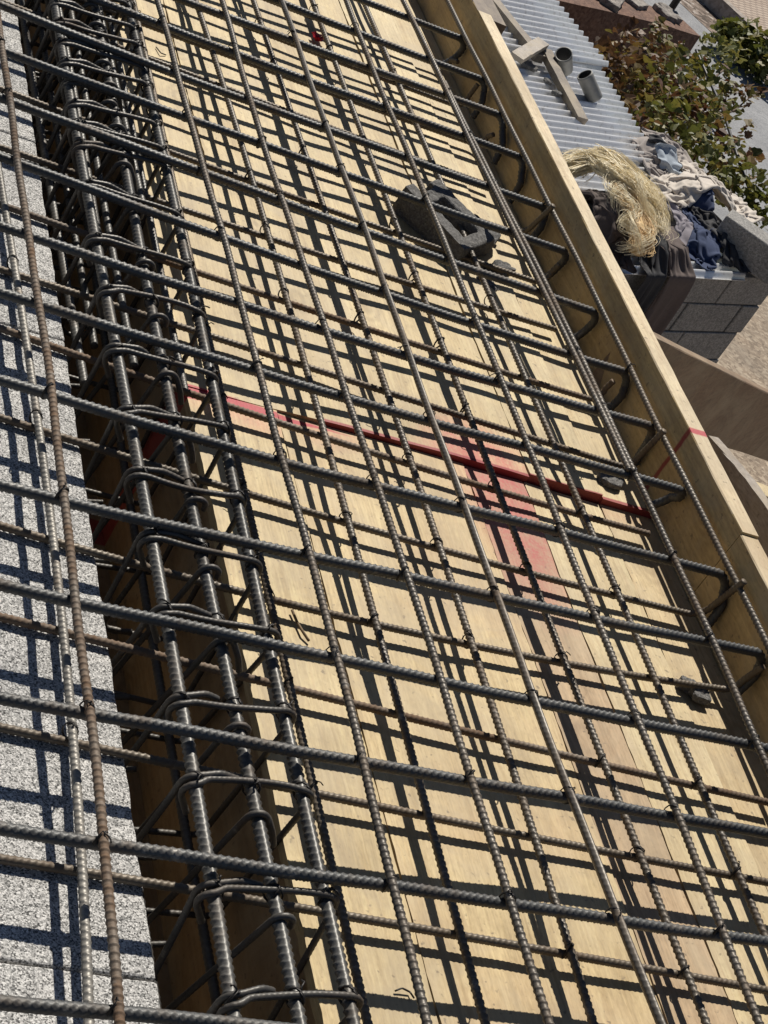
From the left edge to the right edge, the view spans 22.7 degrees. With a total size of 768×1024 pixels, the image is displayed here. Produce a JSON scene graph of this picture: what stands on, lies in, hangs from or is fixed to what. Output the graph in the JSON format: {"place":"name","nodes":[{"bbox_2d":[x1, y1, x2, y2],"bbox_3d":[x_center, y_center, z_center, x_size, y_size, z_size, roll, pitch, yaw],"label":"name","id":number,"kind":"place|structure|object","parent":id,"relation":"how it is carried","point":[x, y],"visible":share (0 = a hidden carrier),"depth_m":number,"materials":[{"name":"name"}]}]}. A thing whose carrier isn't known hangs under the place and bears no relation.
{"place":"outdoors","nodes":[
{"label":"outdoors","id":0,"kind":"place"},
{"bbox_2d":[0,132,63,341],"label":"filler block","id":1,"kind":"structure","parent":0,"point":[45,269],"depth_m":3.19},
{"bbox_2d":[0,144,556,331],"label":"crossbar","id":2,"kind":"object","parent":1,"relation":"on","point":[247,230],"visible":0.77,"depth_m":3.68,"materials":[{"name":"grey metal"}]},
{"bbox_2d":[20,30,172,1008],"bbox_3d":[-0.631,-0.075,3.447,0.310,0.018,5.000,15,36,-27],"label":"trough bottom panel","id":3,"kind":"object","parent":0,"point":[147,870],"depth_m":3.10,"materials":[{"name":"brown wood"}]},
{"bbox_2d":[0,0,34,142],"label":"filler block","id":4,"kind":"structure","parent":3,"relation":"on","point":[11,32],"depth_m":3.63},
{"bbox_2d":[0,86,560,283],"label":"crossbar","id":5,"kind":"object","parent":4,"relation":"on","point":[237,176],"visible":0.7,"depth_m":3.84,"materials":[{"name":"grey metal"}]},
{"bbox_2d":[0,324,101,601],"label":"filler block","id":6,"kind":"structure","parent":3,"relation":"on","point":[24,560],"depth_m":2.75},
{"bbox_2d":[0,521,765,692],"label":"crossbar","id":7,"kind":"object","parent":6,"relation":"on","point":[221,586],"visible":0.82,"depth_m":2.91,"materials":[{"name":"grey metal"}]},
{"bbox_2d":[0,591,154,981],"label":"filler block","id":8,"kind":"structure","parent":3,"relation":"on","point":[39,920],"depth_m":2.30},
{"bbox_2d":[0,722,767,885],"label":"crossbar","id":9,"kind":"object","parent":8,"relation":"on","point":[60,740],"visible":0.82,"depth_m":2.61,"materials":[{"name":"grey metal"}]},
{"bbox_2d":[0,963,159,1023],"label":"filler block","id":10,"kind":"structure","parent":3,"relation":"on","point":[34,982],"depth_m":2.10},
{"bbox_2d":[25,0,314,1023],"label":"trough side panel","id":11,"kind":"object","parent":3,"relation":"on","point":[257,962],"visible":0.25,"depth_m":2.91,"materials":[{"name":"brown wood"}]},
{"bbox_2d":[44,0,224,1015],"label":"cage bar","id":12,"kind":"object","parent":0,"point":[209,963],"visible":0.28,"depth_m":2.88,"materials":[{"name":"metal"}]},
{"bbox_2d":[18,1,76,30],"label":"stirrup","id":13,"kind":"object","parent":12,"relation":"on","point":[35,25],"visible":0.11,"depth_m":4.37,"materials":[{"name":"metal"}]},
{"bbox_2d":[21,0,87,386],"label":"cage bar","id":14,"kind":"object","parent":13,"relation":"attached to","point":[70,304],"visible":0.42,"depth_m":3.35,"materials":[{"name":"metal"}]},
{"bbox_2d":[35,79,150,224],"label":"stirrup","id":15,"kind":"object","parent":12,"relation":"on","point":[60,91],"visible":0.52,"depth_m":3.60,"materials":[{"name":"metal"}]},
{"bbox_3d":[-0.595,-0.226,3.319,0.023,0.022,4.900,15,36,-27],"label":"cage bar","id":16,"kind":"object","parent":15,"relation":"attached to","visible":0},
{"bbox_2d":[44,140,167,294],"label":"stirrup","id":17,"kind":"object","parent":16,"relation":"on","point":[96,145],"visible":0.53,"depth_m":3.45,"materials":[{"name":"metal"}]},
{"bbox_2d":[50,179,181,333],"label":"stirrup","id":18,"kind":"object","parent":16,"relation":"attached to","point":[104,185],"visible":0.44,"depth_m":3.35,"materials":[{"name":"metal"}]},
{"bbox_2d":[73,342,218,505],"bbox_3d":[-0.414,-0.134,3.091,0.201,0.311,0.035,15,36,-27],"label":"stirrup","id":19,"kind":"object","parent":16,"relation":"on","point":[108,350],"visible":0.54,"depth_m":3.01,"materials":[{"name":"metal"}]},
{"bbox_2d":[83,405,230,574],"bbox_3d":[-0.382,-0.032,2.981,0.202,0.311,0.044,10,38,-33],"label":"stirrup","id":20,"kind":"object","parent":16,"relation":"on","point":[151,411],"visible":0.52,"depth_m":2.91,"materials":[{"name":"metal"}]},
{"bbox_2d":[103,528,262,705],"bbox_3d":[-0.321,0.157,2.778,0.197,0.310,0.036,17,35,-25],"label":"stirrup","id":21,"kind":"object","parent":16,"relation":"on","point":[142,539],"visible":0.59,"depth_m":2.70,"materials":[{"name":"metal"}]},
{"bbox_2d":[111,603,280,743],"bbox_3d":[-0.295,0.237,2.692,0.198,0.310,0.079,15,36,-27],"label":"stirrup","id":22,"kind":"object","parent":16,"relation":"on","point":[204,616],"visible":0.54,"depth_m":2.60,"materials":[{"name":"metal"}]},
{"bbox_2d":[14,1,161,1008],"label":"cage bar","id":23,"kind":"object","parent":22,"relation":"attached to","point":[155,981],"visible":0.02,"depth_m":2.51,"materials":[{"name":"metal"}]},
{"bbox_2d":[51,145,135,269],"bbox_3d":[-0.544,-0.564,3.563,0.085,0.312,0.034,22,33,-18],"label":"crosstie","id":24,"kind":"object","parent":23,"relation":"attached to","point":[97,174],"visible":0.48,"depth_m":3.50,"materials":[{"name":"metal"}]},
{"bbox_2d":[68,0,138,368],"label":"cage bar","id":25,"kind":"object","parent":24,"relation":"attached to","point":[125,320],"visible":0.34,"depth_m":3.48,"materials":[{"name":"metal"}]},
{"bbox_2d":[92,466,246,641],"bbox_3d":[-0.352,0.065,2.876,0.198,0.311,0.034,15,36,-27],"label":"stirrup","id":26,"kind":"object","parent":23,"relation":"attached to","point":[131,474],"visible":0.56,"depth_m":2.79,"materials":[{"name":"metal"}]},
{"bbox_2d":[164,912,296,1009],"bbox_3d":[-0.207,0.570,2.321,0.083,0.312,0.030,15,36,-27],"label":"crosstie","id":27,"kind":"object","parent":23,"relation":"attached to","point":[261,929],"visible":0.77,"depth_m":2.27,"materials":[{"name":"metal"}]},
{"bbox_2d":[90,5,306,1023],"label":"cage bar","id":28,"kind":"object","parent":22,"relation":"attached to","point":[252,792],"visible":0.77,"depth_m":2.60,"materials":[{"name":"metal"}]},
{"bbox_2d":[66,284,205,453],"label":"stirrup","id":29,"kind":"object","parent":28,"relation":"attached to","point":[113,289],"visible":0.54,"depth_m":3.13,"materials":[{"name":"metal"}]},
{"bbox_2d":[124,690,296,837],"bbox_3d":[-0.261,0.350,2.569,0.196,0.311,0.053,12,38,-31],"label":"stirrup","id":30,"kind":"object","parent":28,"relation":"attached to","point":[168,707],"visible":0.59,"depth_m":2.49,"materials":[{"name":"metal"}]},
{"bbox_2d":[147,809,276,947],"bbox_3d":[-0.226,0.471,2.439,0.090,0.312,0.033,22,33,-18],"label":"crosstie","id":31,"kind":"object","parent":28,"relation":"attached to","point":[217,848],"visible":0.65,"depth_m":2.38,"materials":[{"name":"metal"}]},
{"bbox_2d":[136,770,314,918],"bbox_3d":[-0.234,0.441,2.469,0.195,0.311,0.050,13,37,-30],"label":"stirrup","id":32,"kind":"object","parent":28,"relation":"attached to","point":[181,788],"visible":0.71,"depth_m":2.39,"materials":[{"name":"metal"}]},
{"bbox_2d":[153,877,338,1020],"bbox_3d":[-0.196,0.569,2.329,0.197,0.310,0.073,15,36,-27],"label":"stirrup","id":33,"kind":"object","parent":28,"relation":"attached to","point":[196,897],"visible":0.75,"depth_m":2.26,"materials":[{"name":"metal"}]},
{"bbox_2d":[206,985,363,1023],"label":"stirrup","id":34,"kind":"object","parent":16,"relation":"on","point":[258,993],"visible":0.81,"depth_m":2.14,"materials":[{"name":"metal"}]},
{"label":"stirrup","id":35,"kind":"object","parent":16,"relation":"attached to","visible":0},
{"bbox_2d":[49,0,242,1017],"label":"cage bar","id":36,"kind":"object","parent":35,"relation":"on","point":[223,952],"visible":0.8,"depth_m":2.59,"materials":[{"name":"metal"}]},
{"bbox_2d":[57,232,192,391],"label":"stirrup","id":37,"kind":"object","parent":12,"relation":"on","point":[112,239],"visible":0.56,"depth_m":3.23,"materials":[{"name":"metal"}]},
{"bbox_2d":[0,994,297,1023],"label":"crossbar","id":38,"kind":"object","parent":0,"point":[37,1006],"visible":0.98,"depth_m":1.99,"materials":[{"name":"grey metal"}]},
{"bbox_2d":[184,387,438,1023],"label":"plywood strip","id":39,"kind":"object","parent":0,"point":[383,962],"visible":0.54,"depth_m":2.64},
{"bbox_2d":[0,414,746,616],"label":"crossbar","id":40,"kind":"object","parent":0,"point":[325,516],"visible":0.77,"depth_m":3.09,"materials":[{"name":"grey metal"}]},
{"bbox_2d":[634,0,767,232],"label":"road","id":41,"kind":"structure","parent":0,"point":[756,111],"depth_m":19.25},
{"bbox_2d":[690,12,767,485],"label":"ground","id":42,"kind":"structure","parent":0,"point":[745,354],"depth_m":14.53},
{"bbox_2d":[556,0,699,90],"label":"adobe wall","id":43,"kind":"structure","parent":42,"relation":"on","point":[593,19],"depth_m":16.83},
{"bbox_2d":[592,16,767,229],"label":"bush","id":44,"kind":"object","parent":42,"relation":"on","point":[681,105],"visible":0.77,"depth_m":13.79,"materials":[{"name":"green plant"}]},
{"bbox_2d":[623,271,767,362],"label":"block wall","id":45,"kind":"structure","parent":42,"relation":"on","point":[710,319],"depth_m":10.54,"materials":[{"name":"grey concrete"}]},
{"bbox_2d":[634,235,668,312],"bbox_3d":[1.130,-1.012,10.106,0.183,1.131,0.518,15,36,-27],"label":"hanging shirt","id":46,"kind":"object","parent":45,"relation":"hanging from","point":[655,266],"visible":0.27,"depth_m":9.78,"materials":[{"name":"black fabric"}]},
{"bbox_2d":[562,153,745,280],"bbox_3d":[0.697,-1.614,9.713,3.350,0.037,1.225,-4,48,-45],"label":"roofing sheet","id":47,"kind":"object","parent":45,"relation":"on","point":[721,271],"visible":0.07,"depth_m":10.27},
{"bbox_2d":[509,50,653,162],"bbox_3d":[0.319,-2.281,10.237,3.630,0.037,1.030,-4,48,-45],"label":"roofing sheet","id":48,"kind":"object","parent":47,"relation":"on","point":[610,123],"visible":0.2,"depth_m":10.96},
{"bbox_2d":[500,0,608,66],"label":"roofing sheet","id":49,"kind":"object","parent":48,"relation":"on","point":[551,24],"visible":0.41,"depth_m":11.70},
{"bbox_2d":[581,189,636,273],"bbox_3d":[1.143,-1.540,9.804,0.343,0.190,0.785,22,33,-18],"label":"brown jacket","id":50,"kind":"object","parent":47,"relation":"on","point":[606,215],"visible":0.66,"depth_m":9.67,"materials":[{"name":"fabric"}]},
{"bbox_2d":[562,143,677,257],"bbox_3d":[1.277,-1.617,9.854,0.649,0.244,0.861,-2,46,-44],"label":"fibre bundle","id":51,"kind":"object","parent":50,"relation":"on","point":[644,221],"visible":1,"depth_m":9.83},
{"bbox_2d":[682,189,721,270],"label":"jeans","id":52,"kind":"object","parent":47,"relation":"on","point":[703,245],"visible":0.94,"depth_m":10.24,"materials":[{"name":"blue fabric"}]},
{"bbox_2d":[650,159,764,222],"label":"cream trousers","id":53,"kind":"object","parent":47,"relation":"on","point":[690,184],"visible":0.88,"depth_m":10.77,"materials":[{"name":"beige fabric"}]},
{"bbox_2d":[714,209,767,283],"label":"loose block","id":54,"kind":"object","parent":47,"relation":"on","point":[747,238],"depth_m":10.38,"materials":[{"name":"grey concrete"}]},
{"bbox_2d":[644,226,695,334],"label":"hanging trousers","id":55,"kind":"object","parent":45,"relation":"hanging from","point":[664,306],"visible":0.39,"depth_m":9.95,"materials":[{"name":"fabric"}]},
{"bbox_2d":[680,0,767,84],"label":"gravel strip","id":56,"kind":"object","parent":42,"relation":"on","point":[703,14],"depth_m":21.10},
{"bbox_2d":[709,16,767,86],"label":"shrub","id":57,"kind":"object","parent":56,"relation":"on","point":[755,41],"visible":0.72,"depth_m":20.11,"materials":[{"name":"green plant"}]},
{"bbox_3d":[0.057,-0.145,3.518,0.940,0.038,4.850,15,36,-27],"label":"bearer panel","id":58,"kind":"object","parent":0,"visible":0},
{"bbox_2d":[103,0,263,406],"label":"plywood strip","id":59,"kind":"object","parent":58,"relation":"on","point":[209,255],"visible":0.4,"depth_m":3.55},
{"bbox_2d":[105,13,188,388],"bbox_3d":[-0.595,-1.076,4.099,0.021,0.020,2.650,15,36,-27],"label":"cage bar","id":60,"kind":"object","parent":59,"relation":"on","point":[160,270],"visible":0.52,"depth_m":3.47,"materials":[{"name":"metal"}]},
{"bbox_2d":[131,0,372,1023],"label":"long bar","id":61,"kind":"object","parent":59,"relation":"on","point":[354,966],"visible":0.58,"depth_m":2.66,"materials":[{"name":"grey metal"}]},
{"bbox_2d":[0,203,614,401],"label":"crossbar","id":62,"kind":"object","parent":59,"relation":"on","point":[295,305],"visible":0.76,"depth_m":3.53,"materials":[{"name":"metal"}]},
{"bbox_2d":[0,266,666,468],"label":"crossbar","id":63,"kind":"object","parent":59,"relation":"on","point":[655,439],"visible":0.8,"depth_m":3.39,"materials":[{"name":"grey metal"}]},
{"bbox_2d":[163,0,528,482],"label":"plywood sheet","id":64,"kind":"object","parent":58,"relation":"on","point":[236,206],"visible":0.56,"depth_m":3.80,"materials":[{"name":"wood"}]},
{"bbox_2d":[416,0,489,59],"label":"form board","id":65,"kind":"object","parent":58,"relation":"on","point":[436,12],"visible":0.35,"depth_m":4.89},
{"bbox_2d":[277,413,661,1023],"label":"plywood sheet","id":66,"kind":"object","parent":58,"relation":"on","point":[617,996],"visible":0.71,"depth_m":2.80,"materials":[{"name":"wood"}]},
{"bbox_2d":[194,0,489,1023],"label":"long bar","id":67,"kind":"object","parent":66,"relation":"on","point":[434,840],"visible":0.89,"depth_m":2.92,"materials":[{"name":"grey metal"}]},
{"bbox_2d":[250,0,598,1023],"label":"long bar","id":68,"kind":"object","parent":66,"relation":"on","point":[536,844],"visible":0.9,"depth_m":3.04,"materials":[{"name":"grey metal"}]},
{"bbox_2d":[338,0,602,503],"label":"deck plank","id":69,"kind":"object","parent":58,"relation":"on","point":[563,432],"visible":0.48,"depth_m":3.94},
{"bbox_2d":[393,179,500,261],"bbox_3d":[0.144,-0.619,4.070,0.193,0.071,0.187,49,40,13],"label":"broken block","id":70,"kind":"object","parent":69,"relation":"on","point":[479,241],"depth_m":4.02,"materials":[{"name":"concrete"}]},
{"bbox_2d":[385,0,651,518],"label":"deck plank","id":71,"kind":"object","parent":58,"relation":"on","point":[592,434],"visible":0.48,"depth_m":4.13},
{"bbox_2d":[0,1,548,237],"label":"crossbar","id":72,"kind":"object","parent":71,"relation":"on","point":[187,78],"visible":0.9,"depth_m":3.87,"materials":[{"name":"grey metal"}]},
{"bbox_2d":[123,0,360,1023],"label":"cage bar","id":73,"kind":"object","parent":72,"relation":"attached to","point":[331,926],"visible":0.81,"depth_m":2.69,"materials":[{"name":"metal"}]},
{"bbox_2d":[5,48,568,277],"bbox_3d":[-0.713,-0.823,3.530,2.562,0.097,0.050,15,36,-27],"label":"crossbar","id":74,"kind":"object","parent":71,"relation":"on","point":[199,122],"visible":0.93,"depth_m":3.75,"materials":[{"name":"grey metal"}]},
{"bbox_2d":[0,93,598,340],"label":"crossbar","id":75,"kind":"object","parent":71,"relation":"on","point":[589,326],"visible":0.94,"depth_m":3.60,"materials":[{"name":"grey metal"}]},
{"bbox_2d":[343,0,763,1023],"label":"long bar","id":76,"kind":"object","parent":75,"relation":"on","point":[683,830],"visible":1,"depth_m":3.09,"materials":[{"name":"grey metal"}]},
{"bbox_2d":[86,0,525,203],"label":"crossbar","id":77,"kind":"object","parent":71,"relation":"on","point":[216,46],"visible":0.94,"depth_m":4.09,"materials":[{"name":"grey metal"}]},
{"bbox_2d":[443,80,767,777],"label":"long bar","id":78,"kind":"object","parent":77,"relation":"on","point":[725,669],"visible":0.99,"depth_m":3.36,"materials":[{"name":"grey metal"}]},
{"bbox_2d":[0,152,629,410],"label":"crossbar","id":79,"kind":"object","parent":71,"relation":"on","point":[174,220],"visible":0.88,"depth_m":3.45,"materials":[{"name":"grey metal"}]},
{"bbox_2d":[0,10,125,1023],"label":"long bar","id":80,"kind":"object","parent":79,"relation":"on","point":[117,1007],"visible":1,"depth_m":2.45,"materials":[{"name":"metal"}]},
{"bbox_2d":[445,0,767,653],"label":"long bar","id":81,"kind":"object","parent":79,"relation":"on","point":[744,598],"visible":1,"depth_m":3.82,"materials":[{"name":"grey metal"}]},
{"bbox_2d":[0,221,655,465],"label":"crossbar","id":82,"kind":"object","parent":71,"relation":"on","point":[120,266],"visible":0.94,"depth_m":3.29,"materials":[{"name":"grey metal"}]},
{"bbox_2d":[219,0,554,1023],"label":"long bar","id":83,"kind":"object","parent":82,"relation":"on","point":[509,896],"visible":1,"depth_m":2.85,"materials":[{"name":"grey metal"}]},
{"bbox_2d":[172,0,505,164],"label":"crossbar","id":84,"kind":"object","parent":71,"relation":"on","point":[275,34],"visible":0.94,"depth_m":4.28,"materials":[{"name":"grey metal"}]},
{"bbox_2d":[278,0,665,1023],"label":"long bar","id":85,"kind":"object","parent":84,"relation":"on","point":[582,826],"visible":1,"depth_m":2.94,"materials":[{"name":"grey metal"}]},
{"bbox_2d":[400,0,631,471],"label":"long bar","id":86,"kind":"object","parent":84,"relation":"on","point":[564,334],"visible":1,"depth_m":3.93,"materials":[{"name":"grey metal"}]},
{"bbox_2d":[266,0,487,118],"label":"crossbar","id":87,"kind":"object","parent":71,"relation":"on","point":[386,44],"visible":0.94,"depth_m":4.48,"materials":[{"name":"grey metal"}]},
{"bbox_2d":[352,0,466,64],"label":"crossbar","id":88,"kind":"object","parent":71,"relation":"on","point":[421,23],"visible":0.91,"depth_m":4.69,"materials":[{"name":"grey metal"}]},
{"bbox_2d":[464,465,736,1023],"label":"deck plank","id":89,"kind":"object","parent":58,"relation":"on","point":[675,1001],"visible":0.66,"depth_m":2.94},
{"bbox_2d":[309,0,710,1023],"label":"long bar","id":90,"kind":"object","parent":89,"relation":"on","point":[641,858],"visible":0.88,"depth_m":3.17,"materials":[{"name":"grey metal"}]},
{"bbox_2d":[450,10,758,599],"bbox_3d":[0.404,-0.534,4.138,0.042,0.199,1.935,15,36,-27],"label":"form board","id":91,"kind":"object","parent":58,"relation":"on","point":[715,492],"visible":0.59,"depth_m":3.93,"materials":[{"name":"brown wood"}]},
{"bbox_2d":[592,332,767,460],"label":"brace timber","id":92,"kind":"object","parent":91,"relation":"attached to","point":[730,408],"visible":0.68,"depth_m":4.77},
{"bbox_2d":[708,436,767,556],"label":"weathered timber","id":93,"kind":"object","parent":92,"relation":"attached to","point":[752,496],"visible":0.59,"depth_m":4.16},
{"bbox_2d":[523,482,767,1023],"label":"deck plank","id":94,"kind":"object","parent":58,"relation":"on","point":[734,911],"visible":0.49,"depth_m":3.06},
{"bbox_2d":[0,325,650,536],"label":"crossbar","id":95,"kind":"object","parent":94,"relation":"on","point":[54,347],"visible":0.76,"depth_m":3.23,"materials":[{"name":"metal"}]},
{"bbox_2d":[0,853,767,994],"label":"crossbar","id":96,"kind":"object","parent":94,"relation":"on","point":[119,878],"visible":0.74,"depth_m":2.42,"materials":[{"name":"grey metal"}]},
{"bbox_2d":[0,612,767,805],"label":"crossbar","id":97,"kind":"object","parent":94,"relation":"on","point":[213,669],"visible":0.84,"depth_m":2.75,"materials":[{"name":"metal"}]},
{"bbox_2d":[362,4,767,953],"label":"long bar","id":98,"kind":"object","parent":94,"relation":"on","point":[710,808],"visible":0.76,"depth_m":3.33,"materials":[{"name":"grey metal"}]},
{"bbox_2d":[599,504,767,890],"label":"deck plank","id":99,"kind":"object","parent":58,"relation":"on","point":[741,770],"visible":0.62,"depth_m":3.30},
{"bbox_2d":[0,287,686,510],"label":"crossbar","id":100,"kind":"object","parent":99,"relation":"on","point":[679,494],"visible":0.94,"depth_m":3.16,"materials":[{"name":"grey metal"}]},
{"bbox_2d":[0,374,729,626],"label":"crossbar","id":101,"kind":"object","parent":99,"relation":"on","point":[228,447],"visible":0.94,"depth_m":3.00,"materials":[{"name":"grey metal"}]},
{"bbox_2d":[0,479,765,694],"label":"crossbar","id":102,"kind":"object","parent":99,"relation":"on","point":[123,515],"visible":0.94,"depth_m":2.83,"materials":[{"name":"grey metal"}]},
{"bbox_2d":[0,821,767,947],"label":"crossbar","id":103,"kind":"object","parent":99,"relation":"on","point":[83,841],"visible":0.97,"depth_m":2.32,"materials":[{"name":"grey metal"}]},
{"bbox_2d":[154,0,432,1023],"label":"long bar","id":104,"kind":"object","parent":103,"relation":"on","point":[392,878],"visible":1,"depth_m":2.73,"materials":[{"name":"grey metal"}]},
{"bbox_2d":[0,691,767,838],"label":"crossbar","id":105,"kind":"object","parent":99,"relation":"on","point":[184,730],"visible":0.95,"depth_m":2.48,"materials":[{"name":"grey metal"}]},
{"bbox_2d":[0,578,767,753],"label":"crossbar","id":106,"kind":"object","parent":99,"relation":"on","point":[137,615],"visible":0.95,"depth_m":2.65,"materials":[{"name":"grey metal"}]},
{"bbox_2d":[688,535,767,757],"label":"form board","id":107,"kind":"object","parent":58,"relation":"on","point":[747,557],"visible":0.47,"depth_m":3.33,"materials":[{"name":"brown wood"}]},
{"bbox_3d":[-1.521,-1.299,3.919,1.416,0.398,0.610,15,36,-27],"label":"filler block","id":108,"kind":"object","parent":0,"visible":0},
{"bbox_2d":[0,162,94,1023],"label":"long bar","id":109,"kind":"object","parent":108,"relation":"on","point":[84,904],"visible":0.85,"depth_m":2.48,"materials":[{"name":"grey metal"}]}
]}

